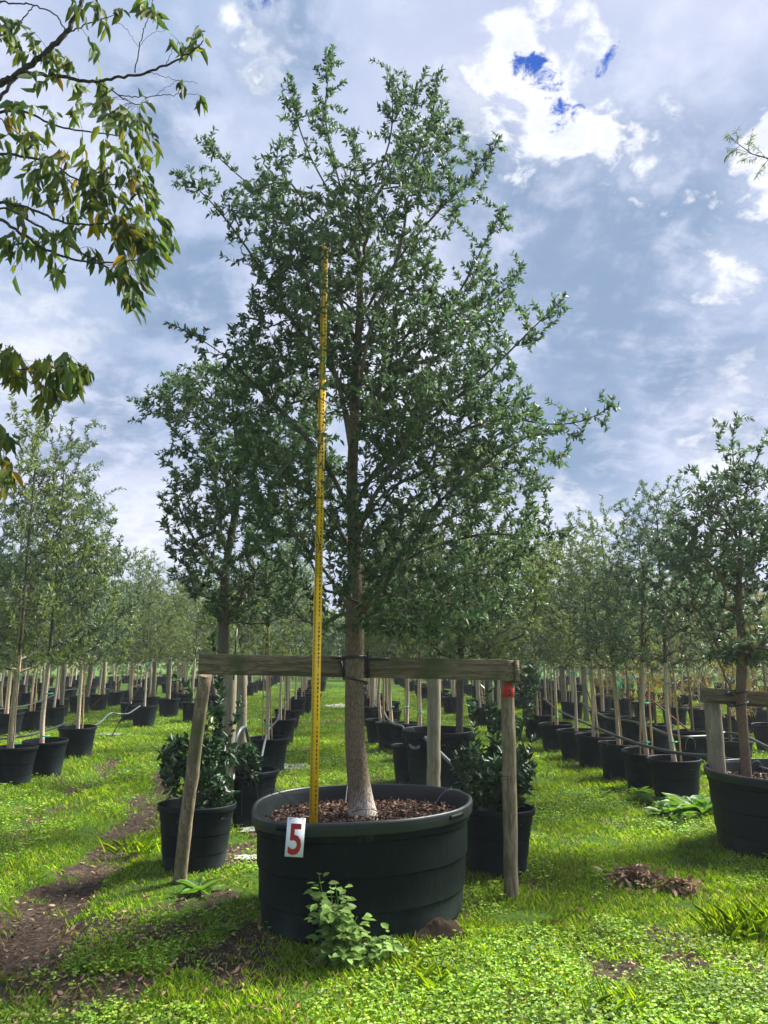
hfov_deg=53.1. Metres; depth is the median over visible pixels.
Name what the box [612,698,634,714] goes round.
plant pot
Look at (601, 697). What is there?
young tree
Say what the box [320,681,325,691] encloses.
plant pot
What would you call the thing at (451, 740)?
plant pot
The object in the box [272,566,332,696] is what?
young tree
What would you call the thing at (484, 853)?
plant pot
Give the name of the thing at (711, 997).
clover
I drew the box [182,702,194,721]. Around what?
plant pot
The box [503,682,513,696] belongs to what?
red tag
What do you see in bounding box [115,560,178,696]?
young tree
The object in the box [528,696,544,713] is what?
plant pot
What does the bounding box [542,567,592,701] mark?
young tree
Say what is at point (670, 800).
broad leaf weed
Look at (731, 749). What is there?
plant pot
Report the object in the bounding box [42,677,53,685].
plant pot
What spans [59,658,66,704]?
wooden post
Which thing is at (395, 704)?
plant pot
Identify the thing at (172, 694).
plant pot
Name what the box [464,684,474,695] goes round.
plant pot
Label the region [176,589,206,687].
young tree
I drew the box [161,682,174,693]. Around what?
plant pot
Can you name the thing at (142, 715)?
plant pot
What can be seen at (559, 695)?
plant pot
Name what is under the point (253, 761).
shrub
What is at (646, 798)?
broad leaf weed
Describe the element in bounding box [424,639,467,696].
young tree
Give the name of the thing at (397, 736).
plant pot
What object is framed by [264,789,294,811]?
drip line
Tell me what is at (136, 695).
plant pot
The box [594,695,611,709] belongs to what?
plant pot
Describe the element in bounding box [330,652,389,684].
tree tie
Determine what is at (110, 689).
metal rod
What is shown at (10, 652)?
young tree
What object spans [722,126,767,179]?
overhanging tree
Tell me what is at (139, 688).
plant pot
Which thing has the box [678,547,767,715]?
young tree
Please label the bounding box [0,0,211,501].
overhanging tree
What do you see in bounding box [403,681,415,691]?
plant pot
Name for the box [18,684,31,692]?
plant pot
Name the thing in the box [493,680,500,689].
plant pot
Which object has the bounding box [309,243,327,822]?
measuring pole
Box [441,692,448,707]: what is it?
plant pot
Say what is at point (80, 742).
plant pot
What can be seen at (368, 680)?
young tree
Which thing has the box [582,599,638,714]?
young tree
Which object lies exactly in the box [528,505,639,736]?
young tree
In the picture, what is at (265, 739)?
irrigation hose
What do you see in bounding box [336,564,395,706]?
young tree
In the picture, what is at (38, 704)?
plant pot
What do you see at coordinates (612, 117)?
sky
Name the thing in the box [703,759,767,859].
plant tub
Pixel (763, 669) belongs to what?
young tree
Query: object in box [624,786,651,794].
broad leaf weed
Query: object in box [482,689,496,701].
plant pot
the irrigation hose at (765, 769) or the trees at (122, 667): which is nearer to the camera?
the irrigation hose at (765, 769)
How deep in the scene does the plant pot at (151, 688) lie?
29.48 m
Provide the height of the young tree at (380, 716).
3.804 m
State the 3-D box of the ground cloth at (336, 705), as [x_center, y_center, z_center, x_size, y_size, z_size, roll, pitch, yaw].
[-1.401,6.009,23.849,1.007,0.044,1.487,0,-11,0]
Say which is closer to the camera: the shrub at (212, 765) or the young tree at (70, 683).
the shrub at (212, 765)
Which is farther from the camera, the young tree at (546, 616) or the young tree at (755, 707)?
the young tree at (755, 707)
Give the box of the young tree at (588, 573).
[545,494,661,744]
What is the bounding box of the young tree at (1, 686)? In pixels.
[0,539,48,706]
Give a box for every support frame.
[172,654,519,900]
[700,687,767,772]
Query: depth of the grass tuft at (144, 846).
6.16 m
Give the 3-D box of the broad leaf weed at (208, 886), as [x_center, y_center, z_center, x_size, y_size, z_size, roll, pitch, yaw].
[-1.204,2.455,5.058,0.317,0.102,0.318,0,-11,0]
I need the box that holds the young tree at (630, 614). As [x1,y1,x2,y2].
[591,475,744,761]
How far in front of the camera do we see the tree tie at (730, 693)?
6.50 m
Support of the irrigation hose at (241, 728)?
attached to the wooden post at (230, 689)
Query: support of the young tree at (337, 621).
on the ground at (46, 931)
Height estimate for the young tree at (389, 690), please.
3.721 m
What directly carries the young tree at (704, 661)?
in the plant pot
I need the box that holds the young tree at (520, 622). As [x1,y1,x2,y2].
[505,574,562,688]
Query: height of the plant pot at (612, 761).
0.452 m
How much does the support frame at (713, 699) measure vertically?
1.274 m
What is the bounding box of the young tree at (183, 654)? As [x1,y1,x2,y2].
[168,596,202,689]
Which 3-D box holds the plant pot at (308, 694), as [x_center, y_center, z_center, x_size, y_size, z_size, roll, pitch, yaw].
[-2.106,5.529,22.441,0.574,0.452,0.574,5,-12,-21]
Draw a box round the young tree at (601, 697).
[556,538,631,710]
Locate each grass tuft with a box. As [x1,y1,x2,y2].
[98,831,160,855]
[391,949,487,1001]
[578,974,698,1023]
[685,892,767,942]
[718,894,767,938]
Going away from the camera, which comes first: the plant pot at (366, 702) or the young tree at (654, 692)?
the young tree at (654, 692)
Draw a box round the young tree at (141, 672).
[129,621,153,686]
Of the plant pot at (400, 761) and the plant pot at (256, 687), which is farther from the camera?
the plant pot at (256, 687)
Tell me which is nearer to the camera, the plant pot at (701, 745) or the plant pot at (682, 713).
the plant pot at (701, 745)
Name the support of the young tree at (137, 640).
on the ground at (46, 931)
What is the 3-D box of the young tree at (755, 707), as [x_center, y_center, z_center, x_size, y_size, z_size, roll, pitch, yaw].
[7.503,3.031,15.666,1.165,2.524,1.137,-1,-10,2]
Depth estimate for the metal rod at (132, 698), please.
14.70 m
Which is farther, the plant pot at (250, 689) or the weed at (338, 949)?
the plant pot at (250, 689)
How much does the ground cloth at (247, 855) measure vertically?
0.014 m
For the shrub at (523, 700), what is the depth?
13.96 m
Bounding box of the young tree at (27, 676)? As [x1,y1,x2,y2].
[25,602,45,692]
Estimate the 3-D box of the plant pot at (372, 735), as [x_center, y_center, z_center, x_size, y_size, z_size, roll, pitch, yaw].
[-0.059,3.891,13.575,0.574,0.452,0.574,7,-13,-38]
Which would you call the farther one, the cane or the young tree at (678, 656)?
the young tree at (678, 656)
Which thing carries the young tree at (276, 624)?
in the plant pot at (292, 713)
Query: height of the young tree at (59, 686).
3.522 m
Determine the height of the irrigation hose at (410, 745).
0.029 m
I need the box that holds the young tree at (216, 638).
[198,583,246,653]
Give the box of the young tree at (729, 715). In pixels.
[676,574,757,740]
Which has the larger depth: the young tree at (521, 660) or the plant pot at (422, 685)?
the plant pot at (422, 685)
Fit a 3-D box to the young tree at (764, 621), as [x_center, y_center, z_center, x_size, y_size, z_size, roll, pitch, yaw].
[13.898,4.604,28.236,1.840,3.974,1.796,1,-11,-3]
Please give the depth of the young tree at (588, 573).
10.16 m
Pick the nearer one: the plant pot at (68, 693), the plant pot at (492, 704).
the plant pot at (492, 704)
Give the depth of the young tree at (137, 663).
26.96 m
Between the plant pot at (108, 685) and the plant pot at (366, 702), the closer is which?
the plant pot at (366, 702)
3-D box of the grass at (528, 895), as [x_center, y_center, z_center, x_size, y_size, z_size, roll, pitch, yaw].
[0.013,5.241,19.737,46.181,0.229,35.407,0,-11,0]
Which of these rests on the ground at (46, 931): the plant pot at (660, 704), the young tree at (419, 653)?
the plant pot at (660, 704)
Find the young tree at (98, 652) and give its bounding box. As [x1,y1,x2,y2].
[71,575,110,696]
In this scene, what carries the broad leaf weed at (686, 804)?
on the ground at (46, 931)
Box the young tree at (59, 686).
[29,648,70,698]
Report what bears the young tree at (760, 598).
in the plant pot
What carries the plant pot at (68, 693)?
on the ground at (46, 931)
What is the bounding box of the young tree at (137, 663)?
[115,586,157,687]
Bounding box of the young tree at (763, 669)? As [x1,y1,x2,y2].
[729,588,767,719]
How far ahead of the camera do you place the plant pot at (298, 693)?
23.52 m
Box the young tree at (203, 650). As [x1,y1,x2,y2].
[155,581,211,693]
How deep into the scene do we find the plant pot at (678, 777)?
8.20 m
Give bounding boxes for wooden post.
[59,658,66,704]
[84,655,94,696]
[102,662,106,693]
[151,661,156,695]
[165,658,169,697]
[221,675,236,824]
[237,675,246,753]
[286,676,290,698]
[370,678,376,705]
[426,679,440,786]
[489,680,493,702]
[559,664,566,717]
[580,660,589,721]
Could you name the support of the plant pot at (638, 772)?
on the ground at (46, 931)
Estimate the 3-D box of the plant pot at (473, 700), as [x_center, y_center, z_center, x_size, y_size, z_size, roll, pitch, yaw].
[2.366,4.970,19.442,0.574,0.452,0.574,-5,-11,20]
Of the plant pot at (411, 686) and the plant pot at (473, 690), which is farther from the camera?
the plant pot at (411, 686)
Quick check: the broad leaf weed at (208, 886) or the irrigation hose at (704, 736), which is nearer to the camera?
the broad leaf weed at (208, 886)
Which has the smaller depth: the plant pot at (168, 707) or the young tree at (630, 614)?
the young tree at (630, 614)
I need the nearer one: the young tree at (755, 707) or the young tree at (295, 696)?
the young tree at (755, 707)
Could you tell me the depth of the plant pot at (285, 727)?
13.34 m
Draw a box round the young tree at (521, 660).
[499,550,567,715]
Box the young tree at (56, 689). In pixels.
[17,550,98,706]
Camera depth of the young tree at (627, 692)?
13.85 m
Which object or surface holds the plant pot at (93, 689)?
on the ground at (46, 931)
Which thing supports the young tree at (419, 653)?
in the plant pot
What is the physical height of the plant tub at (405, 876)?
0.678 m
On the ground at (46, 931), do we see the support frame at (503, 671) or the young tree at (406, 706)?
the support frame at (503, 671)
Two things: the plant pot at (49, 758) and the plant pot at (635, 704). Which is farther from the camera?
the plant pot at (635, 704)
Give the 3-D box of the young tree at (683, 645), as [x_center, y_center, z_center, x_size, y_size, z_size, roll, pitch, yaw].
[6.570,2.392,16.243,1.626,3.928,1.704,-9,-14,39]
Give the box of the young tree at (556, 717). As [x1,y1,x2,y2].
[504,535,596,724]
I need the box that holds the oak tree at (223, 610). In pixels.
[126,356,345,773]
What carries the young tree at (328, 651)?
in the plant pot at (285, 727)
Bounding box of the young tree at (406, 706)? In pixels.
[364,510,452,723]
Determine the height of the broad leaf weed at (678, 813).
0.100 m
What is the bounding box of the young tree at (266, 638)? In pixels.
[194,492,331,739]
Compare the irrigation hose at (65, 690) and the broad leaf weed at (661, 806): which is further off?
the irrigation hose at (65, 690)
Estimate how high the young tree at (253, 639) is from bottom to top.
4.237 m
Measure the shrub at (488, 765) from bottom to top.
1.055 m
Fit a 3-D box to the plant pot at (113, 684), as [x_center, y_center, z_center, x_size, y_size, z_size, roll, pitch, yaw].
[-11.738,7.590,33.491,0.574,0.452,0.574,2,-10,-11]
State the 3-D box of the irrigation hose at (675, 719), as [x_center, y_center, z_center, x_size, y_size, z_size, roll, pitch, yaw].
[4.554,3.260,11.608,1.207,1.020,0.028,0,-11,0]
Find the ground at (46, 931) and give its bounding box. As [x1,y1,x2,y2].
[0,659,767,1023]
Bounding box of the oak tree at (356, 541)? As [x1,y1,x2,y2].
[162,43,620,819]
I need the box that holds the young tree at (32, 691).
[0,532,79,710]
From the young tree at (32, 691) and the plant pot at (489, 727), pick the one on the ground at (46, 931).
the plant pot at (489, 727)
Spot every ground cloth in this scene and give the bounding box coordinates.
[234,854,256,859]
[236,827,254,831]
[284,763,309,768]
[325,704,344,706]
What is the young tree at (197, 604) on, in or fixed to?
on the ground at (46, 931)
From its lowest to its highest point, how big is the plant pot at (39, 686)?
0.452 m
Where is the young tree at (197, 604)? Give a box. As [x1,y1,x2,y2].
[161,559,234,702]
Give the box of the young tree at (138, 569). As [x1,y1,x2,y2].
[98,544,176,696]
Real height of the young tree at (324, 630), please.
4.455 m
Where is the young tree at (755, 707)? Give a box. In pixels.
[729,614,767,711]
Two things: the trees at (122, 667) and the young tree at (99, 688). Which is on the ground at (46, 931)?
the trees at (122, 667)
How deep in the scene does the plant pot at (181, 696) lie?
22.28 m
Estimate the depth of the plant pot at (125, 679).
43.69 m
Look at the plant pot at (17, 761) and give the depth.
9.24 m
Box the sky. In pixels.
[0,0,767,615]
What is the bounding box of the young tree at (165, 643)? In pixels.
[108,551,193,705]
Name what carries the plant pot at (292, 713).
on the ground at (46, 931)
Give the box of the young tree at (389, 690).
[342,521,421,721]
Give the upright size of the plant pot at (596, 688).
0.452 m
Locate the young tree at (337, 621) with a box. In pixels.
[305,563,341,693]
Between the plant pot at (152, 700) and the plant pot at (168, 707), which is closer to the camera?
the plant pot at (168, 707)
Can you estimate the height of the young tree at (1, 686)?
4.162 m
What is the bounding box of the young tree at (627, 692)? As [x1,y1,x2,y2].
[594,601,653,717]
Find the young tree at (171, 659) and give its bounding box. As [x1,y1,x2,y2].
[137,565,200,698]
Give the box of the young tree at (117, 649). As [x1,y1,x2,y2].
[91,581,142,691]
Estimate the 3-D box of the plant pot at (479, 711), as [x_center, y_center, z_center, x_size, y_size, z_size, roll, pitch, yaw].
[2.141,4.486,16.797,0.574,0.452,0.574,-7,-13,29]
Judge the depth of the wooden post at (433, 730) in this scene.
7.29 m
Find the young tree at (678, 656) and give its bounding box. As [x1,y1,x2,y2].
[652,563,698,694]
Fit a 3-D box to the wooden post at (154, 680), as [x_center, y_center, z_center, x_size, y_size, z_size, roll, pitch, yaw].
[-6.913,5.111,23.134,0.135,1.566,0.131,0,-11,0]
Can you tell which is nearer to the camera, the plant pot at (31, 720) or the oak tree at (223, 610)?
the oak tree at (223, 610)
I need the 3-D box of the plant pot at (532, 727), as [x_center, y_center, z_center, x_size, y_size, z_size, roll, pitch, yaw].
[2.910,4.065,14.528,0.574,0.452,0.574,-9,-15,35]
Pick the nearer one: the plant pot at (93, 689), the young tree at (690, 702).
the young tree at (690, 702)
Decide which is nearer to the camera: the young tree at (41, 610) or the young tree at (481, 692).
the young tree at (41, 610)
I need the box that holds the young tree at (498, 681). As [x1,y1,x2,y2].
[465,539,541,709]
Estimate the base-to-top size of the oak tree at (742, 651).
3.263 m
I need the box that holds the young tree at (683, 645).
[658,540,736,709]
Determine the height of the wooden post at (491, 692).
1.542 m
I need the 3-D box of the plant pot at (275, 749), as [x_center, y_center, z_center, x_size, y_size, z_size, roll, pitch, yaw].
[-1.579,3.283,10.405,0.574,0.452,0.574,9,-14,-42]
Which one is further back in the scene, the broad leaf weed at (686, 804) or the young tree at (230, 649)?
the young tree at (230, 649)
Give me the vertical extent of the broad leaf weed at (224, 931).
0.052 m
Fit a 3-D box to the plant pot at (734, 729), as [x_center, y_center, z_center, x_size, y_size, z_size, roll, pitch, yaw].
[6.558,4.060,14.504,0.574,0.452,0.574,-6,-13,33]
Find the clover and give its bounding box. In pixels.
[0,714,767,1023]
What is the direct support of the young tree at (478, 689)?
on the ground at (46, 931)
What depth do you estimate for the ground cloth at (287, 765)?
10.84 m
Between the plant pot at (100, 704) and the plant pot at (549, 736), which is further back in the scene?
the plant pot at (100, 704)
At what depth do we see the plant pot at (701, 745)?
11.14 m
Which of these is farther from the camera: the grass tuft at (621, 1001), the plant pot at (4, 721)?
the plant pot at (4, 721)
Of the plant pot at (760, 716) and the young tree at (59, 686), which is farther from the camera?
the young tree at (59, 686)
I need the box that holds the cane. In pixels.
[233,629,237,679]
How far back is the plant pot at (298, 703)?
19.44 m
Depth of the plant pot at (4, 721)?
14.65 m
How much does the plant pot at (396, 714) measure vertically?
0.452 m
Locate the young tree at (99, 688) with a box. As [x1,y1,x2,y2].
[73,576,127,694]
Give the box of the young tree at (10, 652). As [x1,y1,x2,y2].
[0,574,40,693]
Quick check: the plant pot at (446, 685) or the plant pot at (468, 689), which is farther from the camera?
the plant pot at (446, 685)
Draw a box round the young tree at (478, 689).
[438,526,520,706]
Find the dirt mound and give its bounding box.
[411,917,467,945]
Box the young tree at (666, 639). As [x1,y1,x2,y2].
[632,566,695,707]
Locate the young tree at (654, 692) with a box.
[617,604,684,725]
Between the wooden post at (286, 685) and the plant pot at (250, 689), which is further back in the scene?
the plant pot at (250, 689)
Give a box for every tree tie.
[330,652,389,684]
[726,688,748,706]
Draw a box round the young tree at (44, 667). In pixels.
[22,583,64,701]
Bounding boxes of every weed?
[177,877,226,894]
[211,922,239,939]
[304,872,403,969]
[363,930,408,961]
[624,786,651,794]
[632,794,665,804]
[642,801,680,814]
[656,819,689,830]
[657,806,696,819]
[661,792,712,813]
[661,795,706,804]
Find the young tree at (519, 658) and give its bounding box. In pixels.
[508,598,539,690]
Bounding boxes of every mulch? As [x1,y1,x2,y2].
[264,797,456,822]
[727,770,767,778]
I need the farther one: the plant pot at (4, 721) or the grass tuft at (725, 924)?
the plant pot at (4, 721)
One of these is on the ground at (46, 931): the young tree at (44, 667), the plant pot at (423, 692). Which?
the plant pot at (423, 692)
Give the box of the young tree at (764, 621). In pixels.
[752,584,767,685]
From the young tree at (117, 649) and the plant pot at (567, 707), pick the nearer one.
the plant pot at (567, 707)
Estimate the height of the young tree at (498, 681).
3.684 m
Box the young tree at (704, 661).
[675,580,718,687]
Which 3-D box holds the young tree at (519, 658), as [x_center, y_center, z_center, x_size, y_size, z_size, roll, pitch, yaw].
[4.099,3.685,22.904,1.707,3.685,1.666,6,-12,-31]
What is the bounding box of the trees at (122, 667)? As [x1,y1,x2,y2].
[0,569,767,680]
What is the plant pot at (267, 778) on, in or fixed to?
on the ground at (46, 931)
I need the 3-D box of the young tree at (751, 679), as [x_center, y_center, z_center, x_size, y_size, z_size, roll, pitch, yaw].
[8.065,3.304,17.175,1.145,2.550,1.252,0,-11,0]
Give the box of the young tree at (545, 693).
[513,582,566,699]
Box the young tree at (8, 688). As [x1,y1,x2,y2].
[0,452,75,713]
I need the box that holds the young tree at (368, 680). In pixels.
[335,566,370,697]
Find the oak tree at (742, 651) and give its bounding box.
[631,411,767,776]
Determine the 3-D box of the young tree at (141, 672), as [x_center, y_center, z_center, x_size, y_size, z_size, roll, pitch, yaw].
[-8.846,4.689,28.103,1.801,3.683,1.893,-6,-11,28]
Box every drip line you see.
[262,791,288,815]
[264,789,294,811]
[352,808,379,812]
[587,690,600,732]
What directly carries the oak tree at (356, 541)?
on the mulch at (334, 812)
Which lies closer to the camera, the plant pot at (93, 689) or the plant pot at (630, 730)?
the plant pot at (630, 730)
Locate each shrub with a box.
[156,631,246,808]
[234,740,263,785]
[449,684,538,811]
[514,659,540,741]
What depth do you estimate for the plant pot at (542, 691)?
26.81 m
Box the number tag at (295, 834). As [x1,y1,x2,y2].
[285,814,305,856]
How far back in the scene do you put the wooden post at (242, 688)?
9.10 m
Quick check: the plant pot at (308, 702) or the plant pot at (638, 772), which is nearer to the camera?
the plant pot at (638, 772)
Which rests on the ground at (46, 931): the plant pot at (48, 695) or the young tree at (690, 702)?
the plant pot at (48, 695)
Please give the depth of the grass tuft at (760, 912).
4.41 m
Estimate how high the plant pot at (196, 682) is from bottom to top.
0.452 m
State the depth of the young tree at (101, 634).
10.50 m
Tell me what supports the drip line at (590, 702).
on the ground at (46, 931)
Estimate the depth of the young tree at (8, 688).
15.30 m
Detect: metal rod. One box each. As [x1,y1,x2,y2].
[71,659,143,724]
[111,659,153,736]
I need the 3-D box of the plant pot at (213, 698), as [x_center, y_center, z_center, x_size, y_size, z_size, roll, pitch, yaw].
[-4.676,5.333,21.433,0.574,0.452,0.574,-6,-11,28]
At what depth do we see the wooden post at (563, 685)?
19.59 m
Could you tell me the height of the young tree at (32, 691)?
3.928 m
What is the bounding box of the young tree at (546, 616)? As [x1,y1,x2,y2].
[515,522,615,730]
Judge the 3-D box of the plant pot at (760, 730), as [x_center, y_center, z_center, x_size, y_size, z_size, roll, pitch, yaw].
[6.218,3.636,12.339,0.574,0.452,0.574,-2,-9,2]
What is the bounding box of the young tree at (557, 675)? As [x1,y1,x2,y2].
[554,583,578,689]
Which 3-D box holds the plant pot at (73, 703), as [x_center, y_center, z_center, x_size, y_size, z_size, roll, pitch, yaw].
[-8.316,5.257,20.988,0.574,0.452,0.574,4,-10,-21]
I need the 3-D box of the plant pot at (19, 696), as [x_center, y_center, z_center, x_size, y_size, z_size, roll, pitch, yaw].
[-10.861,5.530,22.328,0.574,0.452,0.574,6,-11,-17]
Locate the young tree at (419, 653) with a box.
[363,495,473,725]
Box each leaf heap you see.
[594,864,670,892]
[655,871,700,898]
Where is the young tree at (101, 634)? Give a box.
[0,417,146,742]
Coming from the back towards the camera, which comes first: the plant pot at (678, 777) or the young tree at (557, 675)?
the young tree at (557, 675)
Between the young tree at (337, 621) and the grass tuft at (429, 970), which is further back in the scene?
the young tree at (337, 621)
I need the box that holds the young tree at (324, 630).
[275,564,332,689]
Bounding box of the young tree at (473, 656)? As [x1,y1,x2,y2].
[440,545,513,699]
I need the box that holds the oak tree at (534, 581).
[382,439,565,732]
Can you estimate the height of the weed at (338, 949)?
0.419 m
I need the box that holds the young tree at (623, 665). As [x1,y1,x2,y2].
[602,567,650,697]
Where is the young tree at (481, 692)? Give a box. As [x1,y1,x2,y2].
[464,571,511,703]
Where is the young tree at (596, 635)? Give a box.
[579,481,718,754]
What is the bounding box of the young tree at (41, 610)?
[0,390,120,747]
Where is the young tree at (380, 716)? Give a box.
[336,524,415,720]
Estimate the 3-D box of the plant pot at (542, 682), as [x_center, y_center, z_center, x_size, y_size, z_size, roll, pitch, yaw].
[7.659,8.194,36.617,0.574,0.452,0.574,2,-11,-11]
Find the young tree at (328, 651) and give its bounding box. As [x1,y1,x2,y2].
[239,522,336,719]
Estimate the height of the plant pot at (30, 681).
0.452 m
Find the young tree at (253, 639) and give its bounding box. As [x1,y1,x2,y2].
[214,581,262,654]
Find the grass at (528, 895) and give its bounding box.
[0,687,767,1023]
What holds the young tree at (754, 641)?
on the ground at (46, 931)
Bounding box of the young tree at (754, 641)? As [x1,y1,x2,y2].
[730,571,763,690]
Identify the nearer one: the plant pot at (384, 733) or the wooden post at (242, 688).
the wooden post at (242, 688)
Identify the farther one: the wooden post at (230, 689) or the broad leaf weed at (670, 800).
the broad leaf weed at (670, 800)
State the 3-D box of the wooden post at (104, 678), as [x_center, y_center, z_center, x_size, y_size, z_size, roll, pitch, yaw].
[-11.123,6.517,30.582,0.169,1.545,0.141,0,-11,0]
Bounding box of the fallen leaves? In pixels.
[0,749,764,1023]
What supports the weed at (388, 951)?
on the ground at (46, 931)
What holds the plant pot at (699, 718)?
on the ground at (46, 931)
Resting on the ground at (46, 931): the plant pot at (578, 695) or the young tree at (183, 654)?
the plant pot at (578, 695)
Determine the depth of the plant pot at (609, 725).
14.38 m
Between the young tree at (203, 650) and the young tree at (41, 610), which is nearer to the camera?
the young tree at (41, 610)
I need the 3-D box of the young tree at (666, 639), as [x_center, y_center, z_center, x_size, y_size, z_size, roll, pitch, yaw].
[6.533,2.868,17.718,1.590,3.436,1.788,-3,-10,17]
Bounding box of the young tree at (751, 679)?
[717,617,767,706]
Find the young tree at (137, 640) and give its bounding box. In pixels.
[96,546,172,703]
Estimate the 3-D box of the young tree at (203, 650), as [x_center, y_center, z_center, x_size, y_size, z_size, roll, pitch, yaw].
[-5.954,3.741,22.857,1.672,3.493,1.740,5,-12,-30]
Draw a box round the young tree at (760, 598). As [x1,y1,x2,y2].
[749,577,767,627]
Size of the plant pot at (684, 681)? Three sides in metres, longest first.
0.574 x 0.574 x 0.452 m
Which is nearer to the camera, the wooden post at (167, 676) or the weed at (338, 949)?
the weed at (338, 949)
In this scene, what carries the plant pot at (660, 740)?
on the ground at (46, 931)
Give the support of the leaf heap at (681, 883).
on the ground at (46, 931)
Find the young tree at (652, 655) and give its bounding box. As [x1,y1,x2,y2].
[611,571,658,701]
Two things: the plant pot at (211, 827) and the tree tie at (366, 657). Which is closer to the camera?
the tree tie at (366, 657)
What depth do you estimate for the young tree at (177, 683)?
24.05 m
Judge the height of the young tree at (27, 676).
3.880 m
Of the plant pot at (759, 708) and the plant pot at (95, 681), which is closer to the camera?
the plant pot at (759, 708)
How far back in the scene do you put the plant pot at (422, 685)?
29.46 m
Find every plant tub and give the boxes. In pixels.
[252,784,472,944]
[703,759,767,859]
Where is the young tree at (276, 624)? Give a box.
[246,545,326,709]
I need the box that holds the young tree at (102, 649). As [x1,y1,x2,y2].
[18,486,141,728]
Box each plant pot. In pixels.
[0,711,24,736]
[0,744,38,786]
[3,686,12,693]
[3,694,21,708]
[17,708,40,732]
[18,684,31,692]
[18,692,34,707]
[21,737,68,777]
[27,702,52,707]
[28,679,39,686]
[34,683,41,691]
[37,690,54,700]
[38,705,66,727]
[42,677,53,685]
[47,699,70,716]
[58,724,96,757]
[64,686,78,698]
[69,695,90,712]
[70,680,78,685]
[84,685,96,693]
[89,694,108,710]
[91,678,99,686]
[98,683,111,692]
[107,691,124,706]
[108,676,118,680]
[108,681,121,691]
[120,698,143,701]
[120,702,143,721]
[122,675,129,682]
[124,690,140,698]
[127,687,143,695]
[128,680,139,686]
[131,704,157,726]
[139,696,159,710]
[143,684,157,695]
[157,676,165,684]
[157,796,236,873]
[158,698,180,716]
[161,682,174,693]
[168,691,186,697]
[174,693,191,709]
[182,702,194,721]
[190,678,197,686]
[207,695,217,711]
[217,765,278,827]
[247,684,254,695]
[248,682,258,692]
[250,735,288,772]
[255,681,265,690]
[264,718,296,745]
[274,709,300,728]
[286,698,305,715]
[292,696,311,712]
[294,691,310,695]
[303,693,321,705]
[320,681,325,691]
[364,698,376,706]
[364,706,384,725]
[364,718,396,744]
[374,709,401,720]
[375,721,409,750]
[377,701,399,709]
[389,721,423,743]
[391,743,409,783]
[402,725,473,788]
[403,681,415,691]
[414,684,425,696]
[421,687,426,698]
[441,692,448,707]
[441,696,455,713]
[442,680,452,689]
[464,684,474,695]
[465,799,534,878]
[466,699,488,717]
[469,706,494,727]
[470,686,482,698]
[476,703,494,706]
[482,680,488,686]
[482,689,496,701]
[484,709,500,733]
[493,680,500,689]
[522,714,552,739]
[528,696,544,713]
[535,700,557,718]
[538,687,552,699]
[538,722,572,751]
[540,679,550,686]
[550,689,566,702]
[556,682,568,690]
[556,728,591,761]
[560,701,582,720]
[566,691,580,701]
[573,684,581,695]
[574,732,615,768]
[589,709,613,732]
[594,685,608,694]
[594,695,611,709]
[597,693,613,708]
[597,740,641,780]
[601,713,628,733]
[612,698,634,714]
[614,716,647,741]
[619,688,634,697]
[621,747,669,791]
[631,701,653,720]
[636,690,652,700]
[637,723,673,749]
[646,754,701,797]
[657,693,673,705]
[661,705,687,726]
[671,680,680,689]
[672,694,689,707]
[672,728,707,762]
[683,677,691,684]
[687,708,705,728]
[691,687,705,700]
[713,682,724,688]
[722,714,747,738]
[724,738,753,758]
[747,706,763,709]
[747,709,767,733]
[751,722,767,751]
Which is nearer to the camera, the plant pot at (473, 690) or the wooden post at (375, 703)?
the wooden post at (375, 703)
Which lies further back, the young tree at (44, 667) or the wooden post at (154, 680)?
the wooden post at (154, 680)
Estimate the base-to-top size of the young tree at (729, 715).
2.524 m
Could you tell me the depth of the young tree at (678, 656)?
21.85 m
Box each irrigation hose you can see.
[0,685,137,709]
[0,722,67,739]
[94,705,140,724]
[235,725,249,749]
[261,691,290,756]
[365,692,419,749]
[423,736,452,766]
[543,698,767,771]
[582,703,767,748]
[644,693,689,730]
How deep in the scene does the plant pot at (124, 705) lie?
18.21 m
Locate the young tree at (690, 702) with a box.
[648,585,730,730]
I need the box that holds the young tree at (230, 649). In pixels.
[179,563,249,695]
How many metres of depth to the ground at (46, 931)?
4.99 m
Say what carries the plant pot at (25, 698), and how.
on the ground at (46, 931)
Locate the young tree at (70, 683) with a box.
[69,652,93,686]
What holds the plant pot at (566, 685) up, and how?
on the ground at (46, 931)
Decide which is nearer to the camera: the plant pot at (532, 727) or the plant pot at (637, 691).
the plant pot at (532, 727)
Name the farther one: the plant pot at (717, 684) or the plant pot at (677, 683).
the plant pot at (677, 683)
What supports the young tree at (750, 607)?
on the ground at (46, 931)
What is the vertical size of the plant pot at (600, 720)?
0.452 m
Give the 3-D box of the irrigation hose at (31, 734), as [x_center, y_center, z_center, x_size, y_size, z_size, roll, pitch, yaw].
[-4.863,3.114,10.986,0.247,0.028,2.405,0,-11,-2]
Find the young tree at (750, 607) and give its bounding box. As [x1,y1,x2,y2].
[708,553,767,648]
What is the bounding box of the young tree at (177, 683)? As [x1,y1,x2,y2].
[158,567,208,691]
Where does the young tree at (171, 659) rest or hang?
in the plant pot at (168, 707)
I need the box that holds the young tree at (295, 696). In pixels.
[262,561,325,698]
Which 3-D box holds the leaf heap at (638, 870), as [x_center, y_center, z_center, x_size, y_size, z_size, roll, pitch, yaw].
[1.745,2.528,5.351,0.478,0.172,0.552,0,-11,0]
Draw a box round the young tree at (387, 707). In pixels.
[364,608,397,710]
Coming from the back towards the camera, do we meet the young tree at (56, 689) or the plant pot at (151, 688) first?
the plant pot at (151, 688)
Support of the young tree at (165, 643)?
in the plant pot at (142, 715)

